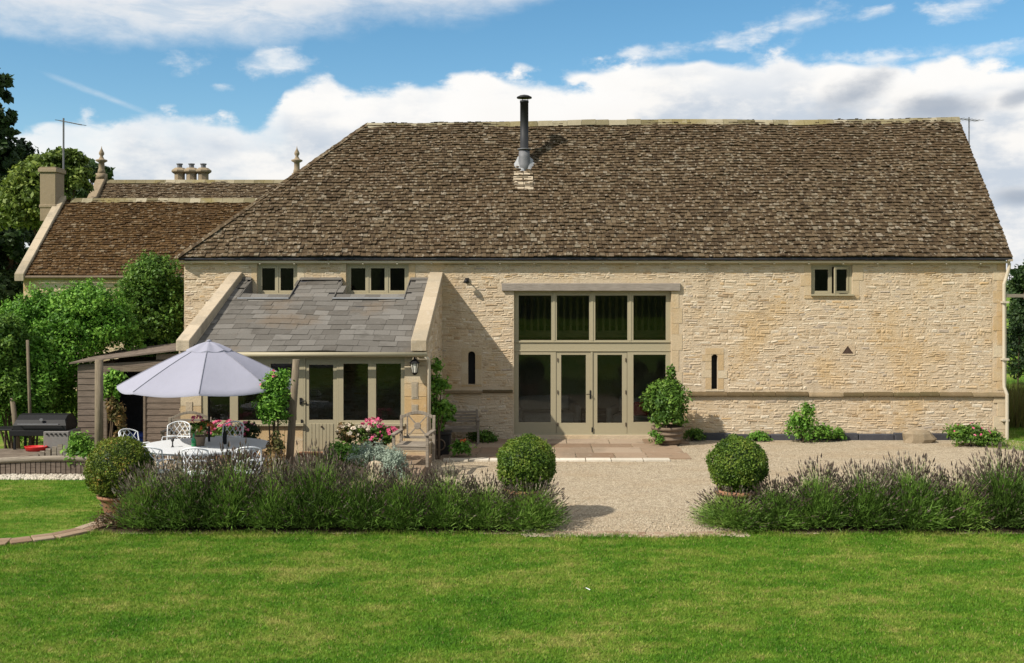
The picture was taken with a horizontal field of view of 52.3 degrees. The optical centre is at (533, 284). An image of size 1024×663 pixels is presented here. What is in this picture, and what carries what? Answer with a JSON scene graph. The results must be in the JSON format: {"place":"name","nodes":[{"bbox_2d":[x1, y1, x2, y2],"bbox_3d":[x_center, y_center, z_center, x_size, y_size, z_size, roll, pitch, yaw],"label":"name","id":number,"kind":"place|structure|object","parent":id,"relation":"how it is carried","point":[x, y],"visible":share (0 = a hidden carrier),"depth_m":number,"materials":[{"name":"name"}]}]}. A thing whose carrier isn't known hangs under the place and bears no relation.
{"place":"outdoors","nodes":[
{"label":"outdoors","id":0,"kind":"place"},
{"bbox_2d":[0,449,51,457],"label":"paving","id":1,"kind":"structure","parent":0,"point":[13,453],"depth_m":23.18,"materials":[{"name":"beige stone"}]},
{"bbox_2d":[24,445,47,451],"bbox_3d":[-11.240,3.712,23.550,0.517,0.100,0.329,0,0,0],"label":"tray","id":2,"kind":"object","parent":1,"relation":"on","point":[34,448],"visible":0.95,"depth_m":23.43,"materials":[{"name":"red plastic"}]},
{"bbox_2d":[0,478,104,537],"bbox_3d":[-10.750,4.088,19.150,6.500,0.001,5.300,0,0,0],"label":"lawn","id":3,"kind":"structure","parent":0,"point":[35,523],"depth_m":19.00,"materials":[{"name":"green plant"}]},
{"bbox_2d":[87,146,302,197],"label":"manor house","id":4,"kind":"structure","parent":0,"point":[191,186],"depth_m":51.64,"materials":[{"name":"stone"}]},
{"bbox_2d":[158,454,431,488],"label":"terrace","id":5,"kind":"structure","parent":0,"point":[418,461],"depth_m":22.26,"materials":[{"name":"stone"}]},
{"bbox_2d":[143,446,175,477],"bbox_3d":[-6.864,3.375,18.913,0.573,0.958,0.607,0,0,12],"label":"garden chair","id":6,"kind":"object","parent":5,"relation":"on","point":[152,448],"visible":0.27,"depth_m":18.70,"materials":[{"name":"white metal"}]},
{"bbox_2d":[161,421,190,468],"bbox_3d":[-7.454,3.375,21.818,0.573,0.958,0.607,0,0,-8],"label":"garden chair","id":7,"kind":"object","parent":5,"relation":"on","point":[183,435],"visible":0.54,"depth_m":21.99,"materials":[{"name":"white metal"}]},
{"bbox_2d":[160,411,211,460],"bbox_3d":[-7.641,3.340,22.955,0.970,1.020,0.650,0,0,-4],"label":"garden bench","id":8,"kind":"object","parent":5,"relation":"on","point":[170,420],"visible":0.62,"depth_m":23.21,"materials":[{"name":"silver metal"}]},
{"bbox_2d":[181,447,214,475],"bbox_3d":[-6.061,3.375,18.782,0.573,0.958,0.607,0,0,-4],"label":"garden chair","id":9,"kind":"object","parent":5,"relation":"on","point":[191,448],"visible":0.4,"depth_m":18.57,"materials":[{"name":"white metal"}]},
{"bbox_2d":[142,437,268,473],"bbox_3d":[-6.345,3.485,20.200,2.440,0.750,2.040,0,0,0],"label":"dining table","id":10,"kind":"object","parent":5,"relation":"on","point":[213,444],"visible":0.59,"depth_m":20.10,"materials":[{"name":"white metal"}]},
{"bbox_2d":[188,415,213,445],"bbox_3d":[-6.385,2.813,20.052,0.479,0.592,0.410,0,0,39],"label":"flower pot","id":11,"kind":"object","parent":10,"relation":"on","point":[201,425],"visible":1,"depth_m":19.98,"materials":[{"name":"green plant"}]},
{"bbox_2d":[117,340,298,478],"bbox_3d":[-6.414,2.473,20.600,3.253,2.755,3.253,0,0,-33],"label":"parasol","id":12,"kind":"object","parent":5,"relation":"on","point":[208,368],"visible":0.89,"depth_m":19.70,"materials":[{"name":"fabric"}]},
{"bbox_2d":[206,419,238,459],"bbox_3d":[-6.829,3.408,22.869,0.797,0.885,0.544,0,0,-15],"label":"flower pot","id":13,"kind":"object","parent":5,"relation":"on","point":[217,429],"visible":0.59,"depth_m":22.80,"materials":[{"name":"plant"}]},
{"bbox_2d":[215,421,243,466],"bbox_3d":[-6.355,3.375,21.817,0.573,0.958,0.607,0,0,10],"label":"garden chair","id":14,"kind":"object","parent":5,"relation":"on","point":[231,422],"visible":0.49,"depth_m":22.01,"materials":[{"name":"white metal"}]},
{"bbox_2d":[234,420,261,461],"bbox_3d":[-6.239,3.397,22.690,0.548,0.905,0.681,0,0,-37],"label":"flower pot","id":15,"kind":"object","parent":5,"relation":"on","point":[251,428],"visible":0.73,"depth_m":22.60,"materials":[{"name":"ceramic"}]},
{"bbox_2d":[233,446,264,483],"bbox_3d":[-5.169,3.375,18.884,0.573,0.958,0.606,0,0,-14],"label":"garden chair","id":16,"kind":"object","parent":5,"relation":"on","point":[260,451],"visible":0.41,"depth_m":18.72,"materials":[{"name":"white metal"}]},
{"bbox_2d":[251,368,295,479],"bbox_3d":[-4.910,2.860,19.704,0.806,2.587,0.710,0,0,37],"label":"topiary tree","id":17,"kind":"object","parent":5,"relation":"on","point":[272,405],"visible":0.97,"depth_m":19.57,"materials":[{"name":"green plant"}]},
{"bbox_2d":[285,359,299,479],"bbox_3d":[-4.704,2.659,20.300,0.296,2.392,0.146,0,0,0],"label":"garden post","id":18,"kind":"object","parent":5,"relation":"on","point":[292,411],"visible":0.79,"depth_m":20.24,"materials":[{"name":"brown wood"}]},
{"bbox_2d":[324,438,371,470],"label":"plant","id":19,"kind":"object","parent":5,"relation":"on","point":[339,447],"visible":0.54,"depth_m":20.79,"materials":[{"name":"green plant"}]},
{"bbox_2d":[335,422,372,448],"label":"flowering shrub","id":20,"kind":"object","parent":5,"relation":"on","point":[349,433],"visible":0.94,"depth_m":22.47,"materials":[{"name":"white plant"}]},
{"bbox_2d":[343,436,399,466],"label":"silver shrub","id":21,"kind":"object","parent":5,"relation":"on","point":[373,451],"visible":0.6,"depth_m":20.60,"materials":[{"name":"green plant"}]},
{"bbox_2d":[359,417,397,461],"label":"pink flowers","id":22,"kind":"object","parent":5,"relation":"on","point":[378,432],"visible":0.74,"depth_m":22.62,"materials":[{"name":"plant"}]},
{"bbox_2d":[376,444,409,488],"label":"silver shrub","id":23,"kind":"object","parent":5,"relation":"on","point":[397,456],"visible":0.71,"depth_m":19.32,"materials":[{"name":"green plant"}]},
{"bbox_2d":[391,411,435,466],"bbox_3d":[-2.563,3.300,22.305,0.820,1.100,0.810,0,0,6],"label":"wooden armchair","id":24,"kind":"object","parent":5,"relation":"on","point":[416,445],"visible":0.96,"depth_m":22.56,"materials":[{"name":"beige wood"}]},
{"bbox_2d":[0,297,1023,662],"bbox_3d":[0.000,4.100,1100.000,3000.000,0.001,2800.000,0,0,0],"label":"ground","id":25,"kind":"structure","parent":0,"point":[498,615],"depth_m":13.30,"materials":[{"name":"green plant"}]},
{"bbox_2d":[0,68,26,308],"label":"dark conifer","id":26,"kind":"object","parent":25,"relation":"on","point":[11,242],"visible":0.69,"depth_m":53.81,"materials":[{"name":"green plant"}]},
{"bbox_2d":[0,310,39,448],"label":"shrub","id":27,"kind":"object","parent":25,"relation":"on","point":[13,331],"visible":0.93,"depth_m":24.82,"materials":[{"name":"green plant"}]},
{"bbox_2d":[0,138,39,306],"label":"dark tree","id":28,"kind":"object","parent":25,"relation":"on","point":[8,263],"visible":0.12,"depth_m":55.78,"materials":[{"name":"green plant"}]},
{"bbox_2d":[0,146,96,235],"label":"tree","id":29,"kind":"object","parent":25,"relation":"on","point":[19,198],"visible":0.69,"depth_m":47.70,"materials":[{"name":"green plant"}]},
{"bbox_2d":[0,515,113,545],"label":"stone edging","id":30,"kind":"object","parent":25,"relation":"on","point":[79,530],"visible":0.59,"depth_m":16.88,"materials":[{"name":"beige stone"}]},
{"bbox_2d":[25,158,115,227],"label":"dark tree","id":31,"kind":"object","parent":25,"relation":"on","point":[82,192],"visible":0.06,"depth_m":69.39,"materials":[{"name":"green plant"}]},
{"bbox_2d":[0,277,148,444],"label":"shrub","id":32,"kind":"object","parent":25,"relation":"on","point":[78,321],"visible":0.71,"depth_m":25.89,"materials":[{"name":"green plant"}]},
{"bbox_2d":[15,167,256,390],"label":"cottage","id":33,"kind":"structure","parent":25,"relation":"on","point":[75,240],"depth_m":41.90,"materials":[{"name":"stone"}]},
{"bbox_2d":[112,249,183,356],"bbox_3d":[-10.479,1.599,28.486,2.649,5.113,2.245,0,0,23],"label":"shrub","id":34,"kind":"object","parent":25,"relation":"on","point":[153,288],"visible":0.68,"depth_m":28.09,"materials":[{"name":"green plant"}]},
{"bbox_2d":[4,247,1021,318],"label":"woodland","id":35,"kind":"object","parent":25,"relation":"on","point":[1008,286],"depth_m":82.90,"materials":[{"name":"green plant"}]},
{"bbox_2d":[174,95,1012,439],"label":"barn","id":36,"kind":"structure","parent":25,"relation":"on","point":[846,275],"depth_m":27.62,"materials":[{"name":"beige stone"}]},
{"bbox_2d":[258,263,296,293],"bbox_3d":[-6.769,-0.129,27.595,1.062,0.832,0.070,0,0,0],"label":"window","id":37,"kind":"structure","parent":36,"relation":"in","point":[277,266],"depth_m":27.57,"materials":[{"name":"beige paint"}]},
{"bbox_2d":[346,263,408,293],"bbox_3d":[-4.125,-0.129,27.595,1.650,0.832,0.070,0,0,0],"label":"window","id":38,"kind":"structure","parent":36,"relation":"in","point":[367,266],"depth_m":27.57,"materials":[{"name":"beige paint"}]},
{"bbox_2d":[468,351,474,383],"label":"slit window","id":39,"kind":"structure","parent":36,"relation":"in","point":[471,355],"depth_m":27.70,"materials":[{"name":"black glass"}]},
{"bbox_2d":[519,394,580,422],"bbox_3d":[0.347,3.565,29.615,1.850,0.750,0.870,0,0,-12],"label":"sofa","id":40,"kind":"object","parent":36,"relation":"in","point":[534,408],"visible":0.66,"depth_m":29.70,"materials":[{"name":"fabric"}]},
{"bbox_2d":[556,351,592,433],"bbox_3d":[1.077,2.880,27.650,0.959,2.195,0.084,0,0,0],"label":"glazed door","id":41,"kind":"structure","parent":36,"relation":"in","point":[562,428],"depth_m":27.63,"materials":[{"name":"beige paint"}]},
{"bbox_2d":[586,351,626,433],"bbox_3d":[1.926,2.880,27.616,1.079,2.195,0.153,0,0,0],"label":"glazed door","id":42,"kind":"structure","parent":36,"relation":"in","point":[598,428],"depth_m":27.63,"materials":[{"name":"beige paint"}]},
{"bbox_2d":[606,396,663,422],"bbox_3d":[3.005,3.565,29.014,1.850,0.750,0.870,0,0,20],"label":"sofa","id":43,"kind":"object","parent":36,"relation":"on","point":[611,411],"visible":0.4,"depth_m":28.91,"materials":[{"name":"fabric"}]},
{"bbox_2d":[633,402,648,415],"bbox_3d":[2.950,3.440,28.750,0.440,0.400,0.160,0,0,0],"label":"cushion","id":44,"kind":"object","parent":43,"relation":"on","point":[637,409],"visible":0.66,"depth_m":28.67,"materials":[{"name":"red fabric"}]},
{"bbox_2d":[711,354,715,388],"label":"slit window","id":45,"kind":"structure","parent":36,"relation":"in","point":[713,357],"depth_m":27.70,"materials":[{"name":"black glass"}]},
{"bbox_2d":[810,265,853,295],"bbox_3d":[7.856,-0.104,27.514,1.127,0.817,0.232,0,0,0],"label":"window","id":46,"kind":"structure","parent":36,"relation":"in","point":[848,292],"depth_m":27.56,"materials":[{"name":"beige paint"}]},
{"bbox_2d":[712,522,1023,531],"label":"planting bed","id":47,"kind":"object","parent":25,"relation":"on","point":[944,528],"visible":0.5,"depth_m":17.38,"materials":[{"name":"soil"}]},
{"bbox_2d":[685,483,779,531],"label":"lavender plant","id":48,"kind":"object","parent":47,"relation":"on","point":[727,515],"visible":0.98,"depth_m":17.46,"materials":[{"name":"green plant"}]},
{"bbox_2d":[704,433,770,506],"bbox_3d":[3.537,3.349,18.092,1.136,1.503,1.145,0,0,0],"label":"potted box ball","id":49,"kind":"object","parent":47,"relation":"on","point":[735,462],"visible":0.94,"depth_m":17.78,"materials":[{"name":"plant"}]},
{"bbox_2d":[738,473,817,530],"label":"lavender plant","id":50,"kind":"object","parent":47,"relation":"on","point":[786,517],"visible":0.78,"depth_m":17.42,"materials":[{"name":"green plant"}]},
{"bbox_2d":[777,453,857,531],"bbox_3d":[4.771,3.463,17.637,1.478,1.236,1.629,0,0,8],"label":"lavender plant","id":51,"kind":"object","parent":47,"relation":"on","point":[821,507],"visible":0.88,"depth_m":17.39,"materials":[{"name":"green plant"}]},
{"bbox_2d":[824,458,913,532],"bbox_3d":[5.589,3.499,17.650,1.644,1.167,1.824,0,0,14],"label":"lavender plant","id":52,"kind":"object","parent":47,"relation":"on","point":[865,502],"visible":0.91,"depth_m":17.33,"materials":[{"name":"green plant"}]},
{"bbox_2d":[867,450,964,530],"bbox_3d":[6.396,3.443,17.612,1.784,1.276,1.980,0,0,-12],"label":"lavender plant","id":53,"kind":"object","parent":47,"relation":"on","point":[920,501],"visible":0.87,"depth_m":17.30,"materials":[{"name":"green plant"}]},
{"bbox_2d":[921,460,1003,531],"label":"lavender plant","id":54,"kind":"object","parent":47,"relation":"on","point":[967,518],"visible":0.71,"depth_m":17.35,"materials":[{"name":"green plant"}]},
{"bbox_2d":[956,442,1023,529],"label":"lavender plant","id":55,"kind":"object","parent":47,"relation":"on","point":[1006,495],"visible":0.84,"depth_m":17.39,"materials":[{"name":"green plant"}]},
{"bbox_2d":[969,426,1023,449],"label":"grass","id":56,"kind":"structure","parent":25,"relation":"on","point":[1014,435],"depth_m":27.09,"materials":[{"name":"green plant"}]},
{"bbox_2d":[1006,262,1023,354],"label":"hedgerow tree","id":57,"kind":"object","parent":25,"relation":"on","point":[1016,282],"visible":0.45,"depth_m":59.86,"materials":[{"name":"green plant"}]},
{"bbox_2d":[1006,305,1023,381],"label":"hedge","id":58,"kind":"object","parent":25,"relation":"on","point":[1014,364],"visible":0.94,"depth_m":42.01,"materials":[{"name":"green plant"}]},
{"bbox_2d":[0,0,1023,284],"label":"sky","id":59,"kind":"structure","parent":0,"point":[233,87],"materials":[{"name":"blue"}]},
{"bbox_2d":[59,439,1023,537],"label":"gravel","id":60,"kind":"structure","parent":0,"point":[611,491],"depth_m":22.54,"materials":[{"name":"beige gravel"}]},
{"bbox_2d":[10,398,20,448],"bbox_3d":[-12.219,3.392,24.600,0.272,1.429,0.122,0,0,0],"label":"garden post","id":61,"kind":"object","parent":60,"relation":"on","point":[14,413],"visible":0.53,"depth_m":24.55,"materials":[{"name":"brown wood"}]},
{"bbox_2d":[26,340,32,445],"bbox_3d":[-11.751,2.702,24.300,0.156,2.799,0.071,0,0,0],"label":"garden post","id":62,"kind":"object","parent":60,"relation":"on","point":[28,381],"visible":0.6,"depth_m":24.27,"materials":[{"name":"brown wood"}]},
{"bbox_2d":[3,371,61,445],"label":"shrub","id":63,"kind":"object","parent":60,"relation":"on","point":[41,399],"visible":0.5,"depth_m":25.01,"materials":[{"name":"green plant"}]},
{"bbox_2d":[0,413,80,455],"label":"barbecue","id":64,"kind":"object","parent":60,"relation":"on","point":[54,429],"visible":0.82,"depth_m":23.70,"materials":[{"name":"black metal"}]},
{"bbox_2d":[0,474,84,479],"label":"pebbles","id":65,"kind":"object","parent":60,"relation":"on","point":[40,476],"visible":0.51,"depth_m":22.03,"materials":[{"name":"gravel"}]},
{"bbox_2d":[0,456,86,474],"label":"bed edging","id":66,"kind":"object","parent":60,"relation":"on","point":[24,465],"visible":0.62,"depth_m":22.40,"materials":[{"name":"grey wood"}]},
{"bbox_2d":[33,444,62,455],"bbox_3d":[-10.502,3.780,22.610,0.700,0.639,0.060,0,0,0],"label":"plank fence","id":67,"kind":"object","parent":60,"relation":"on","point":[57,449],"visible":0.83,"depth_m":22.58,"materials":[{"name":"wood"}]},
{"bbox_2d":[60,430,94,467],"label":"shrub","id":68,"kind":"object","parent":60,"relation":"on","point":[79,445],"visible":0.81,"depth_m":22.46,"materials":[{"name":"green plant"}]},
{"bbox_2d":[95,359,103,447],"bbox_3d":[-9.003,2.830,21.600,0.172,2.539,0.172,0,0,0],"label":"garden post","id":69,"kind":"object","parent":60,"relation":"on","point":[98,399],"visible":0.6,"depth_m":21.53,"materials":[{"name":"brown wood"}]},
{"bbox_2d":[103,368,129,439],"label":"climbing plant","id":70,"kind":"object","parent":60,"relation":"on","point":[113,408],"visible":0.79,"depth_m":22.10,"materials":[{"name":"green plant"}]},
{"bbox_2d":[81,435,156,515],"bbox_3d":[-7.359,3.386,18.507,1.267,1.428,1.289,0,0,0],"label":"potted box ball","id":71,"kind":"object","parent":60,"relation":"on","point":[108,461],"visible":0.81,"depth_m":18.16,"materials":[{"name":"plant"}]},
{"bbox_2d":[69,343,179,457],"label":"shed","id":72,"kind":"structure","parent":60,"relation":"on","point":[148,416],"depth_m":24.60,"materials":[{"name":"wood"}]},
{"bbox_2d":[176,272,442,456],"bbox_3d":[-5.152,1.904,25.343,5.678,4.442,4.314,0,0,0],"label":"lean to extension","id":73,"kind":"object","parent":60,"relation":"on","point":[308,321],"visible":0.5,"depth_m":24.10,"materials":[{"name":"grey stone"}]},
{"bbox_2d":[202,357,303,425],"bbox_3d":[-6.345,2.404,23.530,2.326,1.583,0.160,0,0,0],"label":"window","id":74,"kind":"structure","parent":73,"relation":"in","point":[234,400],"depth_m":23.53,"materials":[{"name":"beige paint"}]},
{"bbox_2d":[299,359,336,451],"bbox_3d":[-4.866,2.757,23.536,0.828,2.126,0.138,0,0,0],"label":"door","id":75,"kind":"structure","parent":73,"relation":"in","point":[321,430],"depth_m":23.54,"materials":[{"name":"beige paint"}]},
{"bbox_2d":[337,357,404,425],"bbox_3d":[-3.659,2.404,23.530,1.525,1.583,0.160,0,0,0],"label":"window","id":76,"kind":"structure","parent":73,"relation":"in","point":[371,361],"depth_m":23.53,"materials":[{"name":"beige paint"}]},
{"bbox_2d":[410,357,419,374],"bbox_3d":[-2.673,1.812,23.354,0.208,0.451,0.272,0,0,-30],"label":"wall lantern","id":77,"kind":"object","parent":73,"relation":"attached to","point":[414,362],"depth_m":23.29,"materials":[{"name":"black metal"}]},
{"bbox_2d":[97,519,549,531],"bbox_3d":[-3.475,4.089,17.885,7.650,0.001,1.430,0,0,0],"label":"planting bed","id":78,"kind":"object","parent":60,"relation":"on","point":[333,528],"visible":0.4,"depth_m":17.38,"materials":[{"name":"soil"}]},
{"bbox_2d":[83,485,164,530],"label":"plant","id":79,"kind":"object","parent":78,"relation":"on","point":[103,520],"visible":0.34,"depth_m":17.39,"materials":[{"name":"green plant"}]},
{"bbox_2d":[99,457,186,529],"bbox_3d":[-6.456,3.501,17.631,1.666,1.142,1.743,0,0,33],"label":"lavender plant","id":80,"kind":"object","parent":78,"relation":"on","point":[133,521],"visible":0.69,"depth_m":17.32,"materials":[{"name":"green plant"}]},
{"bbox_2d":[138,450,228,531],"bbox_3d":[-5.805,3.426,17.618,1.678,1.309,1.862,0,0,3],"label":"lavender plant","id":81,"kind":"object","parent":78,"relation":"on","point":[186,487],"visible":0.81,"depth_m":17.27,"materials":[{"name":"green plant"}]},
{"bbox_2d":[184,438,268,530],"bbox_3d":[-5.125,3.332,17.649,1.663,1.482,1.732,0,0,13],"label":"lavender plant","id":82,"kind":"object","parent":78,"relation":"on","point":[232,493],"visible":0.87,"depth_m":17.34,"materials":[{"name":"green plant"}]},
{"bbox_2d":[239,449,309,530],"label":"lavender plant","id":83,"kind":"object","parent":78,"relation":"on","point":[274,500],"visible":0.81,"depth_m":17.30,"materials":[{"name":"green plant"}]},
{"bbox_2d":[264,439,364,529],"bbox_3d":[-3.605,3.345,17.730,1.684,1.463,1.944,0,0,26],"label":"lavender plant","id":84,"kind":"object","parent":78,"relation":"on","point":[317,493],"visible":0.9,"depth_m":17.33,"materials":[{"name":"green plant"}]},
{"bbox_2d":[324,456,400,530],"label":"lavender plant","id":85,"kind":"object","parent":78,"relation":"on","point":[362,496],"visible":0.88,"depth_m":17.28,"materials":[{"name":"green plant"}]},
{"bbox_2d":[361,460,442,530],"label":"lavender plant","id":86,"kind":"object","parent":78,"relation":"on","point":[402,516],"visible":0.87,"depth_m":17.29,"materials":[{"name":"green plant"}]},
{"bbox_2d":[409,457,484,531],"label":"lavender plant","id":87,"kind":"object","parent":78,"relation":"on","point":[447,498],"visible":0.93,"depth_m":17.32,"materials":[{"name":"green plant"}]},
{"bbox_2d":[447,468,522,532],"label":"lavender plant","id":88,"kind":"object","parent":78,"relation":"on","point":[486,506],"visible":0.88,"depth_m":17.35,"materials":[{"name":"green plant"}]},
{"bbox_2d":[495,433,556,500],"bbox_3d":[-0.108,3.344,18.094,1.133,1.512,1.169,0,0,0],"label":"potted box ball","id":89,"kind":"object","parent":78,"relation":"on","point":[529,459],"visible":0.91,"depth_m":17.78,"materials":[{"name":"plant"}]},
{"bbox_2d":[492,476,579,533],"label":"lavender plant","id":90,"kind":"object","parent":78,"relation":"on","point":[537,510],"visible":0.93,"depth_m":17.34,"materials":[{"name":"green plant"}]},
{"bbox_2d":[431,355,455,459],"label":"climbing plant","id":91,"kind":"object","parent":60,"relation":"on","point":[438,386],"visible":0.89,"depth_m":24.34,"materials":[{"name":"green plant"}]},
{"bbox_2d":[436,399,457,455],"bbox_3d":[-2.235,3.426,25.095,0.754,1.348,0.695,0,0,22],"label":"square planter","id":92,"kind":"object","parent":60,"relation":"on","point":[445,439],"visible":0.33,"depth_m":24.89,"materials":[{"name":"black plant"}]},
{"bbox_2d":[443,458,670,461],"bbox_3d":[0.528,4.084,24.190,5.255,0.072,0.280,0,0,0],"label":"paving edge","id":93,"kind":"object","parent":60,"relation":"on","point":[573,459],"visible":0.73,"depth_m":24.07,"materials":[{"name":"stone"}]},
{"bbox_2d":[540,530,741,536],"bbox_3d":[1.765,4.089,17.043,3.329,0.062,0.325,0,0,0],"label":"cobble edge","id":94,"kind":"object","parent":60,"relation":"on","point":[659,533],"visible":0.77,"depth_m":17.05,"materials":[{"name":"stone"}]},
{"bbox_2d":[683,427,706,440],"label":"wall plant","id":95,"kind":"object","parent":60,"relation":"on","point":[696,432],"depth_m":27.13,"materials":[{"name":"green plant"}]},
{"bbox_2d":[747,430,773,441],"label":"wall plant","id":96,"kind":"object","parent":60,"relation":"on","point":[760,435],"depth_m":27.09,"materials":[{"name":"green plant"}]},
{"bbox_2d":[783,400,836,442],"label":"wall plant","id":97,"kind":"object","parent":60,"relation":"on","point":[803,424],"depth_m":26.93,"materials":[{"name":"green plant"}]},
{"bbox_2d":[832,426,845,440],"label":"wall plant","id":98,"kind":"object","parent":60,"relation":"on","point":[840,434],"depth_m":27.16,"materials":[{"name":"green plant"}]},
{"bbox_2d":[902,430,936,443],"bbox_3d":[9.974,3.935,26.950,0.888,0.330,0.390,0,0,0],"label":"boulder","id":99,"kind":"object","parent":60,"relation":"on","point":[918,436],"visible":1,"depth_m":26.81,"materials":[{"name":"stone"}]},
{"bbox_2d":[942,422,1005,446],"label":"wall plant","id":100,"kind":"object","parent":60,"relation":"on","point":[965,433],"depth_m":26.22,"materials":[{"name":"green plant"}]},
{"bbox_2d":[440,439,691,458],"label":"stone paving","id":101,"kind":"structure","parent":0,"point":[601,448],"depth_m":25.64,"materials":[{"name":"beige stone"}]},
{"bbox_2d":[444,409,479,444],"bbox_3d":[-2.032,3.680,26.755,1.270,0.840,0.650,0,0,-6],"label":"garden bench","id":102,"kind":"object","parent":101,"relation":"on","point":[471,428],"visible":0.52,"depth_m":26.80,"materials":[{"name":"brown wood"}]},
{"bbox_2d":[448,438,476,455],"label":"plant","id":103,"kind":"object","parent":101,"relation":"on","point":[461,446],"visible":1,"depth_m":24.55,"materials":[{"name":"green plant"}]},
{"bbox_2d":[463,427,498,442],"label":"plant","id":104,"kind":"object","parent":101,"relation":"on","point":[484,435],"visible":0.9,"depth_m":26.81,"materials":[{"name":"green plant"}]},
{"bbox_2d":[648,429,664,444],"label":"ivy plant","id":105,"kind":"object","parent":101,"relation":"on","point":[655,434],"visible":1,"depth_m":26.16,"materials":[{"name":"green plant"}]},
{"bbox_2d":[639,363,694,444],"bbox_3d":[3.392,3.050,26.604,1.292,2.060,1.197,0,0,-17],"label":"potted tree","id":106,"kind":"object","parent":101,"relation":"on","point":[667,396],"visible":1,"depth_m":26.33,"materials":[{"name":"green plant"}]},
{"bbox_2d":[1006,376,1023,428],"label":"tall grass","id":107,"kind":"structure","parent":0,"point":[1016,407],"depth_m":29.83,"materials":[{"name":"green plant"}]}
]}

